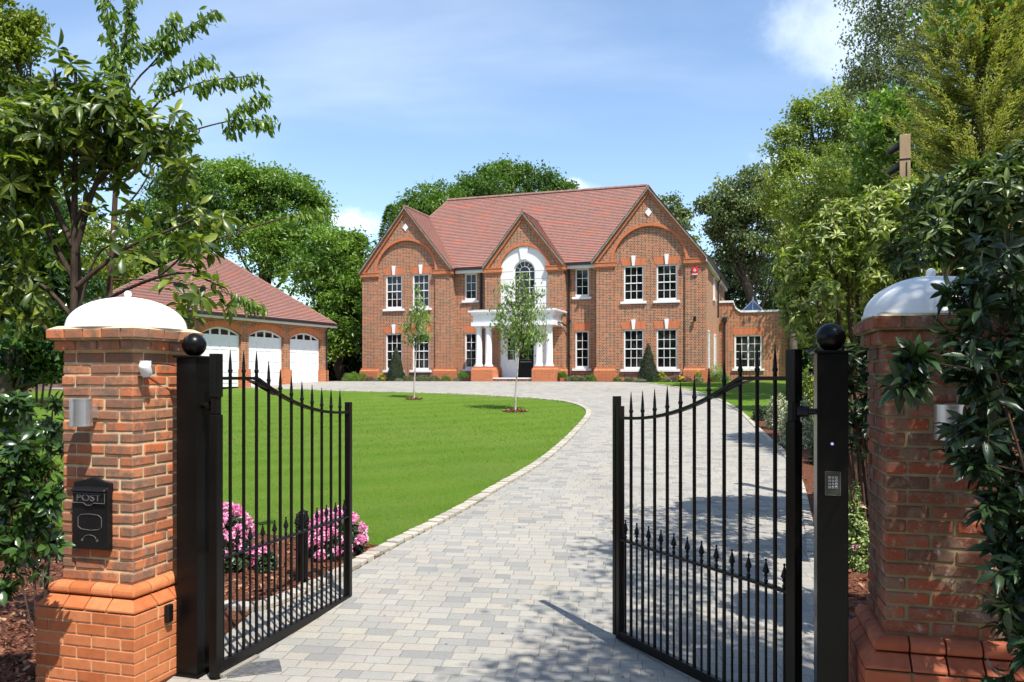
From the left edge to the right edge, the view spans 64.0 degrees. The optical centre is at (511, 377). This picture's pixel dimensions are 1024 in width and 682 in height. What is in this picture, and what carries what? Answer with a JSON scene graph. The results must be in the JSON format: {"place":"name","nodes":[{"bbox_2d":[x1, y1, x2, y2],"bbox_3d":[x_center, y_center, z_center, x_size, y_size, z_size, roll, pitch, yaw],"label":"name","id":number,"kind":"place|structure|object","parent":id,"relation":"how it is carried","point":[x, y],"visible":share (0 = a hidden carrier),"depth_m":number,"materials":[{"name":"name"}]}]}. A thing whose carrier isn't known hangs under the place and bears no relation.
{"place":"outdoors","nodes":[
{"label":"outdoors","id":0,"kind":"place"},
{"bbox_2d":[0,387,588,544],"bbox_3d":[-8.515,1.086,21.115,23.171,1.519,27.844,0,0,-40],"label":"lawn","id":1,"kind":"structure","parent":0,"point":[360,493],"depth_m":16.18,"materials":[{"name":"green plant"}]},
{"bbox_2d":[0,0,55,444],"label":"lime tree","id":2,"kind":"object","parent":1,"relation":"on","point":[21,32],"visible":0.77,"depth_m":16.79,"materials":[{"name":"green plant"}]},
{"bbox_2d":[0,171,102,431],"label":"holly tree","id":3,"kind":"object","parent":1,"relation":"on","point":[42,362],"visible":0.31,"depth_m":16.67,"materials":[{"name":"green plant"}]},
{"bbox_2d":[20,261,106,406],"bbox_3d":[-15.099,-2.948,25.134,5.800,7.737,3.314,0,0,21],"label":"laurel bush","id":4,"kind":"object","parent":1,"relation":"on","point":[101,295],"visible":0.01,"depth_m":24.82,"materials":[{"name":"green plant"}]},
{"bbox_2d":[397,283,435,397],"bbox_3d":[-3.191,-1.221,27.544,1.216,4.024,0.921,0,0,-17],"label":"young tree","id":5,"kind":"object","parent":1,"relation":"on","point":[418,318],"visible":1,"depth_m":27.55,"materials":[{"name":"green plant"}]},
{"bbox_2d":[502,408,527,411],"bbox_3d":[0.083,0.935,23.636,0.784,0.143,0.769,0,0,0],"label":"mulch ring","id":6,"kind":"object","parent":1,"relation":"on","point":[516,410],"visible":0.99,"depth_m":23.53,"materials":[{"name":"brown soil"}]},
{"bbox_2d":[487,271,551,409],"bbox_3d":[0.225,-1.029,23.613,1.878,4.120,1.167,0,0,0],"label":"young tree","id":7,"kind":"object","parent":1,"relation":"on","point":[518,323],"visible":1,"depth_m":23.57,"materials":[{"name":"green plant"}]},
{"bbox_2d":[52,381,813,681],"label":"driveway","id":8,"kind":"structure","parent":0,"point":[487,563],"depth_m":7.91,"materials":[{"name":"grey stone"}]},
{"bbox_2d":[227,659,281,677],"bbox_3d":[-1.803,2.032,5.731,0.360,0.012,0.250,0,0,-20],"label":"motor cover","id":9,"kind":"object","parent":8,"relation":"on","point":[260,667],"visible":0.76,"depth_m":5.70,"materials":[{"name":"grey metal"}]},
{"label":"front bed","id":10,"kind":"structure","parent":8,"relation":"on","visible":0},
{"bbox_2d":[342,372,363,380],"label":"border plant","id":11,"kind":"object","parent":10,"relation":"on","point":[351,376],"visible":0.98,"depth_m":41.09,"materials":[{"name":"green plant"}]},
{"bbox_2d":[385,347,405,380],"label":"topiary cone","id":12,"kind":"object","parent":10,"relation":"on","point":[395,370],"visible":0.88,"depth_m":40.53,"materials":[{"name":"green plant"}]},
{"bbox_2d":[402,375,413,380],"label":"border plant","id":13,"kind":"object","parent":10,"relation":"on","point":[410,378],"visible":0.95,"depth_m":40.21,"materials":[{"name":"green plant"}]},
{"bbox_2d":[415,375,429,380],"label":"border plant","id":14,"kind":"object","parent":10,"relation":"on","point":[422,378],"visible":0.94,"depth_m":40.09,"materials":[{"name":"green plant"}]},
{"bbox_2d":[428,375,440,380],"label":"border plant","id":15,"kind":"object","parent":10,"relation":"on","point":[434,377],"visible":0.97,"depth_m":39.84,"materials":[{"name":"green plant"}]},
{"bbox_2d":[457,371,469,377],"bbox_3d":[-2.354,-0.173,39.494,0.631,0.371,0.632,0,0,0],"label":"box ball","id":16,"kind":"object","parent":10,"relation":"on","point":[463,374],"visible":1,"depth_m":39.38,"materials":[{"name":"green plant"}]},
{"bbox_2d":[25,382,868,619],"bbox_3d":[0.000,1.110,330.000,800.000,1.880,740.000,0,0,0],"label":"ground","id":17,"kind":"structure","parent":0,"point":[55,385],"depth_m":32.86,"materials":[{"name":"soil"}]},
{"bbox_2d":[41,173,156,303],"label":"oak tree","id":18,"kind":"object","parent":17,"relation":"on","point":[95,231],"visible":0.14,"depth_m":41.43,"materials":[{"name":"green plant"}]},
{"bbox_2d":[35,291,202,681],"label":"gate pillar","id":19,"kind":"structure","parent":17,"relation":"on","point":[99,614],"depth_m":5.46,"materials":[{"name":"brick"}]},
{"bbox_2d":[69,398,97,426],"bbox_3d":[-2.816,0.225,5.390,0.142,0.180,0.186,0,0,16],"label":"wall lamp","id":20,"kind":"object","parent":19,"relation":"attached to","point":[83,412],"visible":1,"depth_m":5.32,"materials":[{"name":"metal"}]},
{"bbox_2d":[71,477,112,549],"bbox_3d":[-2.795,0.897,5.445,0.300,0.475,0.072,0,0,16],"label":"post box","id":21,"kind":"object","parent":19,"relation":"attached to","point":[92,512],"visible":1,"depth_m":5.43,"materials":[{"name":"black metal"}]},
{"bbox_2d":[138,361,176,376],"bbox_3d":[-2.396,-0.060,5.570,0.109,0.113,0.379,0,0,16],"label":"security camera","id":22,"kind":"object","parent":19,"relation":"attached to","point":[145,368],"visible":0.97,"depth_m":5.41,"materials":[{"name":"white paint"}]},
{"bbox_2d":[164,604,172,622],"bbox_3d":[-2.319,1.590,5.542,0.036,0.120,0.060,0,0,16],"label":"gate sensor","id":23,"kind":"object","parent":19,"relation":"attached to","point":[168,613],"visible":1,"depth_m":5.52,"materials":[{"name":"black plastic"}]},
{"bbox_2d":[105,151,231,278],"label":"oak tree","id":24,"kind":"object","parent":17,"relation":"on","point":[154,203],"visible":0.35,"depth_m":49.05,"materials":[{"name":"green plant"}]},
{"bbox_2d":[173,333,210,678],"bbox_3d":[-2.205,0.895,5.690,0.240,2.410,0.240,0,0,16],"label":"gate post","id":25,"kind":"object","parent":17,"relation":"on","point":[192,522],"visible":0.97,"depth_m":5.62,"materials":[{"name":"black metal"}]},
{"bbox_2d":[200,350,351,679],"bbox_3d":[-1.795,0.926,6.465,0.234,2.248,1.927,0,0,17],"label":"gate leaf","id":26,"kind":"object","parent":25,"relation":"attached to","point":[219,663],"visible":1,"depth_m":6.15,"materials":[{"name":"black paint"}]},
{"bbox_2d":[0,534,397,681],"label":"mulch bed","id":27,"kind":"object","parent":17,"relation":"on","point":[32,628],"visible":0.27,"depth_m":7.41,"materials":[{"name":"brown wood"}]},
{"bbox_2d":[0,420,63,660],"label":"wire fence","id":28,"kind":"object","parent":27,"relation":"on","point":[38,559],"visible":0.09,"depth_m":5.88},
{"bbox_2d":[2,390,63,624],"bbox_3d":[-3.903,1.054,6.621,0.781,1.919,0.332,0,0,11],"label":"laurel bush","id":29,"kind":"object","parent":27,"relation":"on","point":[55,404],"visible":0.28,"depth_m":6.57,"materials":[{"name":"green plant"}]},
{"bbox_2d":[0,389,75,605],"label":"laurel bush","id":30,"kind":"object","parent":27,"relation":"on","point":[41,508],"visible":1,"depth_m":4.97,"materials":[{"name":"green plant"}]},
{"bbox_2d":[0,27,243,344],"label":"laurel tree","id":31,"kind":"object","parent":27,"relation":"on","point":[35,142],"visible":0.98,"depth_m":7.34,"materials":[{"name":"green plant"}]},
{"bbox_2d":[92,0,332,320],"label":"cherry tree","id":32,"kind":"object","parent":27,"relation":"on","point":[169,40],"visible":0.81,"depth_m":8.38,"materials":[{"name":"green plant"}]},
{"bbox_2d":[223,502,254,571],"bbox_3d":[-2.832,1.609,8.211,0.564,0.755,0.598,0,0,-36],"label":"flowering rhododendron","id":33,"kind":"object","parent":27,"relation":"on","point":[237,518],"visible":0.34,"depth_m":8.11,"materials":[{"name":"pink plant"}]},
{"bbox_2d":[254,546,278,573],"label":"flowering rhododendron","id":34,"kind":"object","parent":27,"relation":"on","point":[265,560],"visible":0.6,"depth_m":8.05,"materials":[{"name":"pink plant"}]},
{"bbox_2d":[297,510,309,582],"bbox_3d":[-1.978,1.594,7.752,0.124,0.700,0.124,0,0,0],"label":"bollard light","id":35,"kind":"object","parent":27,"relation":"on","point":[305,512],"visible":0.27,"depth_m":7.71,"materials":[{"name":"black paint"}]},
{"bbox_2d":[308,506,369,560],"bbox_3d":[-1.890,1.650,8.714,0.731,0.588,0.742,0,0,0],"label":"flowering rhododendron","id":36,"kind":"object","parent":27,"relation":"on","point":[360,540],"visible":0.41,"depth_m":8.57,"materials":[{"name":"pink plant"}]},
{"bbox_2d":[39,296,361,383],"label":"boundary hedge","id":37,"kind":"object","parent":17,"relation":"on","point":[358,358],"visible":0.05,"depth_m":46.83,"materials":[{"name":"green plant"}]},
{"bbox_2d":[90,253,338,387],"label":"brick garage","id":38,"kind":"structure","parent":17,"relation":"on","point":[287,336],"depth_m":34.50,"materials":[{"name":"red brick"}]},
{"bbox_2d":[202,327,238,386],"bbox_3d":[-11.427,-0.825,32.011,0.062,2.350,2.050,0,0,26],"label":"garage door","id":39,"kind":"structure","parent":38,"relation":"in","point":[219,340],"depth_m":32.26,"materials":[{"name":"white paint"}]},
{"bbox_2d":[249,330,280,386],"bbox_3d":[-10.352,-0.825,34.235,0.062,2.350,2.050,0,0,26],"label":"garage door","id":40,"kind":"structure","parent":38,"relation":"in","point":[267,344],"depth_m":34.29,"materials":[{"name":"white paint"}]},
{"bbox_2d":[290,333,318,382],"bbox_3d":[-9.280,-0.825,36.464,0.062,2.350,2.050,0,0,26],"label":"garage door","id":41,"kind":"structure","parent":38,"relation":"in","point":[304,347],"depth_m":36.48,"materials":[{"name":"white paint"}]},
{"bbox_2d":[161,152,341,295],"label":"oak tree","id":42,"kind":"object","parent":17,"relation":"on","point":[266,194],"visible":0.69,"depth_m":50.97,"materials":[{"name":"green plant"}]},
{"bbox_2d":[273,220,377,380],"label":"broadleaf tree","id":43,"kind":"object","parent":17,"relation":"on","point":[335,283],"visible":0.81,"depth_m":44.56,"materials":[{"name":"green plant"}]},
{"bbox_2d":[313,259,361,380],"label":"dark conifer","id":44,"kind":"object","parent":17,"relation":"on","point":[348,357],"visible":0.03,"depth_m":47.02,"materials":[{"name":"green plant"}]},
{"bbox_2d":[377,204,396,240],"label":"tree","id":45,"kind":"object","parent":17,"relation":"on","point":[387,212],"visible":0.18,"depth_m":57.76,"materials":[{"name":"green plant"}]},
{"bbox_2d":[224,387,590,611],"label":"kerb","id":46,"kind":"structure","parent":17,"relation":"on","point":[382,548],"depth_m":10.23,"materials":[{"name":"stone"}]},
{"bbox_2d":[384,177,473,226],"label":"oak tree","id":47,"kind":"object","parent":17,"relation":"on","point":[428,204],"visible":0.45,"depth_m":61.59,"materials":[{"name":"green plant"}]},
{"bbox_2d":[83,254,893,379],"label":"woodland","id":48,"kind":"object","parent":17,"relation":"on","point":[805,361],"depth_m":70.09,"materials":[{"name":"green plant"}]},
{"bbox_2d":[449,153,579,196],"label":"oak tree","id":49,"kind":"object","parent":17,"relation":"on","point":[495,177],"visible":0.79,"depth_m":65.19,"materials":[{"name":"green plant"}]},
{"bbox_2d":[358,184,787,381],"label":"brick house","id":50,"kind":"structure","parent":17,"relation":"on","point":[610,268],"depth_m":40.01,"materials":[{"name":"red brick"}]},
{"bbox_2d":[383,324,403,372],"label":"window","id":51,"kind":"structure","parent":50,"relation":"in","point":[393,340],"depth_m":41.99,"materials":[{"name":"white paint"}]},
{"bbox_2d":[383,266,404,311],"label":"window","id":52,"kind":"structure","parent":50,"relation":"in","point":[393,278],"depth_m":41.97,"materials":[{"name":"white paint"}]},
{"bbox_2d":[409,326,431,371],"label":"window","id":53,"kind":"structure","parent":50,"relation":"in","point":[422,358],"depth_m":41.48,"materials":[{"name":"white paint"}]},
{"bbox_2d":[409,265,431,310],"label":"window","id":54,"kind":"structure","parent":50,"relation":"in","point":[420,274],"depth_m":41.46,"materials":[{"name":"white paint"}]},
{"bbox_2d":[462,326,475,370],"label":"window","id":55,"kind":"structure","parent":50,"relation":"in","point":[470,332],"depth_m":41.17,"materials":[{"name":"white paint"}]},
{"bbox_2d":[462,273,478,302],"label":"window","id":56,"kind":"structure","parent":50,"relation":"in","point":[470,279],"depth_m":41.17,"materials":[{"name":"white paint"}]},
{"bbox_2d":[514,260,534,307],"bbox_3d":[0.624,-4.420,39.775,1.120,2.580,0.080,0,0,19],"label":"arched window","id":57,"kind":"structure","parent":50,"relation":"in","point":[525,266],"depth_m":39.76,"materials":[{"name":"white paint"}]},
{"bbox_2d":[518,333,533,377],"bbox_3d":[0.678,-1.095,39.744,0.810,2.150,0.068,0,0,18],"label":"front door","id":58,"kind":"structure","parent":50,"relation":"in","point":[525,366],"depth_m":39.72,"materials":[{"name":"black paint"}]},
{"bbox_2d":[572,323,591,370],"bbox_3d":[3.362,-1.480,39.311,0.950,2.280,0.235,0,0,19],"label":"window","id":59,"kind":"structure","parent":50,"relation":"in","point":[581,330],"depth_m":39.34,"materials":[{"name":"white paint"}]},
{"bbox_2d":[572,269,591,299],"bbox_3d":[3.362,-4.505,39.311,0.950,1.470,0.235,0,0,19],"label":"window","id":60,"kind":"structure","parent":50,"relation":"in","point":[581,275],"depth_m":39.36,"materials":[{"name":"white paint"}]},
{"bbox_2d":[620,319,646,371],"bbox_3d":[5.638,-1.495,38.022,1.250,2.430,0.235,0,0,18],"label":"window","id":61,"kind":"structure","parent":50,"relation":"in","point":[633,339],"depth_m":38.06,"materials":[{"name":"white paint"}]},
{"bbox_2d":[620,256,646,303],"bbox_3d":[5.638,-4.545,38.022,1.250,2.230,0.235,0,0,18],"label":"window","id":62,"kind":"structure","parent":50,"relation":"in","point":[633,273],"depth_m":38.04,"materials":[{"name":"white paint"}]},
{"bbox_2d":[653,319,679,371],"bbox_3d":[7.087,-1.495,37.537,1.260,2.430,0.235,0,0,19],"label":"window","id":63,"kind":"structure","parent":50,"relation":"in","point":[666,330],"depth_m":37.57,"materials":[{"name":"white paint"}]},
{"bbox_2d":[653,254,679,302],"bbox_3d":[7.087,-4.545,37.537,1.260,2.230,0.235,0,0,19],"label":"window","id":64,"kind":"structure","parent":50,"relation":"in","point":[666,274],"depth_m":37.57,"materials":[{"name":"white paint"}]},
{"bbox_2d":[708,323,709,368],"bbox_3d":[9.339,-1.460,38.916,0.120,2.340,1.100,0,0,19],"label":"window","id":65,"kind":"structure","parent":50,"relation":"in","point":[708,323],"depth_m":39.08,"materials":[{"name":"white paint"}]},
{"bbox_2d":[713,275,715,301],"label":"window","id":66,"kind":"structure","parent":50,"relation":"in","point":[714,299],"depth_m":41.72,"materials":[{"name":"white paint"}]},
{"bbox_2d":[714,327,715,365],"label":"window","id":67,"kind":"structure","parent":50,"relation":"in","point":[714,327],"depth_m":42.35,"materials":[{"name":"white paint"}]},
{"bbox_2d":[732,328,763,370],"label":"window","id":68,"kind":"structure","parent":50,"relation":"in","point":[748,339],"depth_m":44.69,"materials":[{"name":"white paint"}]},
{"bbox_2d":[658,190,714,257],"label":"ash tree","id":69,"kind":"object","parent":17,"relation":"on","point":[683,215],"visible":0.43,"depth_m":59.48,"materials":[{"name":"green plant"}]},
{"bbox_2d":[643,382,813,561],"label":"kerb","id":70,"kind":"structure","parent":17,"relation":"on","point":[808,523],"depth_m":10.83,"materials":[{"name":"stone"}]},
{"bbox_2d":[810,323,852,681],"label":"gate post","id":71,"kind":"object","parent":17,"relation":"on","point":[831,533],"visible":1,"depth_m":4.55,"materials":[{"name":"black metal"}]},
{"bbox_2d":[613,345,815,681],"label":"gate leaf","id":72,"kind":"object","parent":71,"relation":"attached to","point":[791,577],"visible":1,"depth_m":5.30,"materials":[{"name":"black paint"}]},
{"bbox_2d":[825,471,840,495],"bbox_3d":[1.779,0.584,4.545,0.082,0.134,0.010,0,0,14],"label":"keypad","id":73,"kind":"object","parent":71,"relation":"attached to","point":[832,482],"visible":1,"depth_m":4.54,"materials":[{"name":"metal"}]},
{"bbox_2d":[848,268,1023,681],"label":"gate pillar","id":74,"kind":"structure","parent":17,"relation":"on","point":[921,617],"depth_m":4.32,"materials":[{"name":"brick"}]},
{"bbox_2d":[934,404,964,440],"bbox_3d":[2.237,0.225,4.206,0.142,0.180,0.186,0,0,15],"label":"wall lamp","id":75,"kind":"object","parent":74,"relation":"attached to","point":[941,414],"visible":0.55,"depth_m":4.14,"materials":[{"name":"metal"}]},
{"bbox_2d":[873,209,1023,681],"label":"rhododendron bush","id":76,"kind":"object","parent":17,"relation":"on","point":[988,372],"visible":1,"depth_m":3.67,"materials":[{"name":"green plant"}]},
{"bbox_2d":[897,0,1012,41],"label":"overhanging tree","id":77,"kind":"object","parent":17,"relation":"on","point":[961,11],"visible":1,"depth_m":7.91,"materials":[{"name":"green plant"}]},
{"bbox_2d":[1,0,1019,309],"label":"sky","id":78,"kind":"structure","parent":0,"point":[376,99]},
{"bbox_2d":[648,381,810,417],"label":"side lawn","id":79,"kind":"structure","parent":0,"point":[748,390],"depth_m":31.52,"materials":[{"name":"green plant"}]},
{"bbox_2d":[689,156,791,308],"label":"beech tree","id":80,"kind":"object","parent":79,"relation":"on","point":[729,228],"visible":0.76,"depth_m":51.48,"materials":[{"name":"green plant"}]},
{"bbox_2d":[718,252,814,311],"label":"cypress tree","id":81,"kind":"object","parent":79,"relation":"on","point":[740,295],"visible":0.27,"depth_m":57.31,"materials":[{"name":"green plant"}]},
{"bbox_2d":[754,167,820,380],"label":"lime tree","id":82,"kind":"object","parent":79,"relation":"on","point":[773,194],"visible":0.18,"depth_m":43.53,"materials":[{"name":"green plant"}]},
{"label":"border bed","id":83,"kind":"structure","parent":79,"relation":"on","visible":0},
{"bbox_2d":[557,371,567,377],"bbox_3d":[2.341,-0.159,38.194,0.579,0.334,0.590,0,0,0],"label":"box ball","id":84,"kind":"object","parent":83,"relation":"on","point":[562,374],"visible":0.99,"depth_m":38.06,"materials":[{"name":"green plant"}]},
{"bbox_2d":[568,375,580,381],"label":"border plant","id":85,"kind":"object","parent":83,"relation":"on","point":[573,377],"visible":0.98,"depth_m":37.84,"materials":[{"name":"green plant"}]},
{"bbox_2d":[585,374,597,381],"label":"border plant","id":86,"kind":"object","parent":83,"relation":"on","point":[592,377],"visible":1,"depth_m":37.59,"materials":[{"name":"green plant"}]},
{"bbox_2d":[637,343,658,381],"bbox_3d":[6.147,-0.700,37.032,1.045,1.869,1.017,0,0,24],"label":"topiary cone","id":87,"kind":"object","parent":83,"relation":"on","point":[648,371],"visible":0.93,"depth_m":36.80,"materials":[{"name":"green plant"}]},
{"bbox_2d":[657,371,666,381],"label":"border plant","id":88,"kind":"object","parent":83,"relation":"on","point":[662,374],"visible":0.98,"depth_m":36.78,"materials":[{"name":"green plant"}]},
{"bbox_2d":[667,374,679,381],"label":"border plant","id":89,"kind":"object","parent":83,"relation":"on","point":[674,376],"visible":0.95,"depth_m":36.55,"materials":[{"name":"purple plant"}]},
{"bbox_2d":[709,363,722,381],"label":"border plant","id":90,"kind":"object","parent":83,"relation":"on","point":[714,369],"visible":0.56,"depth_m":37.30,"materials":[{"name":"green plant"}]},
{"bbox_2d":[710,371,729,381],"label":"border plant","id":91,"kind":"object","parent":83,"relation":"on","point":[720,375],"visible":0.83,"depth_m":36.81,"materials":[{"name":"green plant"}]},
{"bbox_2d":[753,393,1020,617],"bbox_3d":[8.813,1.299,17.615,7.162,1.474,27.728,0,0,16],"label":"side bed","id":92,"kind":"object","parent":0,"point":[808,471],"visible":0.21,"depth_m":11.23,"materials":[{"name":"brown soil"}]},
{"bbox_2d":[751,405,767,420],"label":"dark shrub","id":93,"kind":"object","parent":92,"relation":"on","point":[763,413],"visible":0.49,"depth_m":21.39,"materials":[{"name":"green plant"}]},
{"bbox_2d":[762,393,787,429],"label":"variegated shrub","id":94,"kind":"object","parent":92,"relation":"on","point":[782,404],"visible":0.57,"depth_m":19.44,"materials":[{"name":"green plant"}]},
{"bbox_2d":[777,396,813,449],"bbox_3d":[5.797,0.892,16.569,0.811,1.209,0.828,0,0,0],"label":"variegated shrub","id":95,"kind":"object","parent":92,"relation":"on","point":[808,428],"visible":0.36,"depth_m":16.44,"materials":[{"name":"green plant"}]},
{"bbox_2d":[801,359,813,421],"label":"leafy shrub","id":96,"kind":"object","parent":92,"relation":"on","point":[806,381],"visible":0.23,"depth_m":20.63,"materials":[{"name":"green plant"}]},
{"bbox_2d":[807,436,813,464],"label":"dark shrub","id":97,"kind":"object","parent":92,"relation":"on","point":[812,454],"visible":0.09,"depth_m":14.44,"materials":[{"name":"green plant"}]},
{"bbox_2d":[756,77,910,394],"bbox_3d":[11.927,-5.000,29.606,6.329,11.797,6.532,0,0,0],"label":"maple tree","id":98,"kind":"object","parent":92,"relation":"on","point":[793,158],"visible":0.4,"depth_m":29.47,"materials":[{"name":"green plant"}]},
{"bbox_2d":[802,459,867,615],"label":"bark chips","id":99,"kind":"object","parent":92,"relation":"on","point":[852,595],"visible":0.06,"depth_m":7.54,"materials":[{"name":"brown wood"}]},
{"bbox_2d":[802,331,868,567],"bbox_3d":[3.990,0.550,8.251,2.337,2.744,1.075,0,0,-21],"label":"rhododendron bush","id":100,"kind":"object","parent":92,"relation":"on","point":[857,419],"visible":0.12,"depth_m":8.07,"materials":[{"name":"green plant"}]},
{"bbox_2d":[848,479,868,572],"bbox_3d":[3.465,1.494,8.272,0.561,0.949,0.558,0,0,0],"label":"variegated shrub","id":101,"kind":"object","parent":92,"relation":"on","point":[854,556],"visible":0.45,"depth_m":8.11,"materials":[{"name":"green plant"}]},
{"bbox_2d":[769,172,968,533],"bbox_3d":[4.585,-0.297,9.666,3.263,4.267,1.476,0,0,0],"label":"rhododendron bush","id":102,"kind":"object","parent":92,"relation":"on","point":[871,281],"visible":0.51,"depth_m":9.45,"materials":[{"name":"green plant"}]},
{"bbox_2d":[887,134,910,193],"bbox_3d":[4.914,-0.596,10.426,0.277,4.958,0.139,0,0,24],"label":"traffic light","id":103,"kind":"object","parent":92,"relation":"on","point":[902,147],"visible":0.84,"depth_m":10.36,"materials":[{"name":"beige plastic"}]},
{"bbox_2d":[831,0,969,171],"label":"birch tree","id":104,"kind":"object","parent":92,"relation":"on","point":[864,78],"visible":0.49,"depth_m":23.72,"materials":[{"name":"green plant"}]},
{"bbox_2d":[827,72,1021,253],"bbox_3d":[11.420,-3.158,20.916,6.319,8.950,4.118,0,0,0],"label":"sycamore tree","id":105,"kind":"object","parent":92,"relation":"on","point":[875,125],"visible":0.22,"depth_m":20.67,"materials":[{"name":"green plant"}]},
{"bbox_2d":[845,0,1023,423],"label":"golden conifer","id":106,"kind":"object","parent":92,"relation":"on","point":[994,52],"visible":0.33,"depth_m":13.60,"materials":[{"name":"green plant"}]},
{"bbox_2d":[874,135,1023,648],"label":"rhododendron bush","id":107,"kind":"object","parent":92,"relation":"on","point":[985,197],"visible":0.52,"depth_m":5.50,"materials":[{"name":"green plant"}]},
{"bbox_2d":[959,0,1023,419],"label":"dark tree","id":108,"kind":"object","parent":92,"relation":"on","point":[1015,90],"visible":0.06,"depth_m":19.60,"materials":[{"name":"green plant"}]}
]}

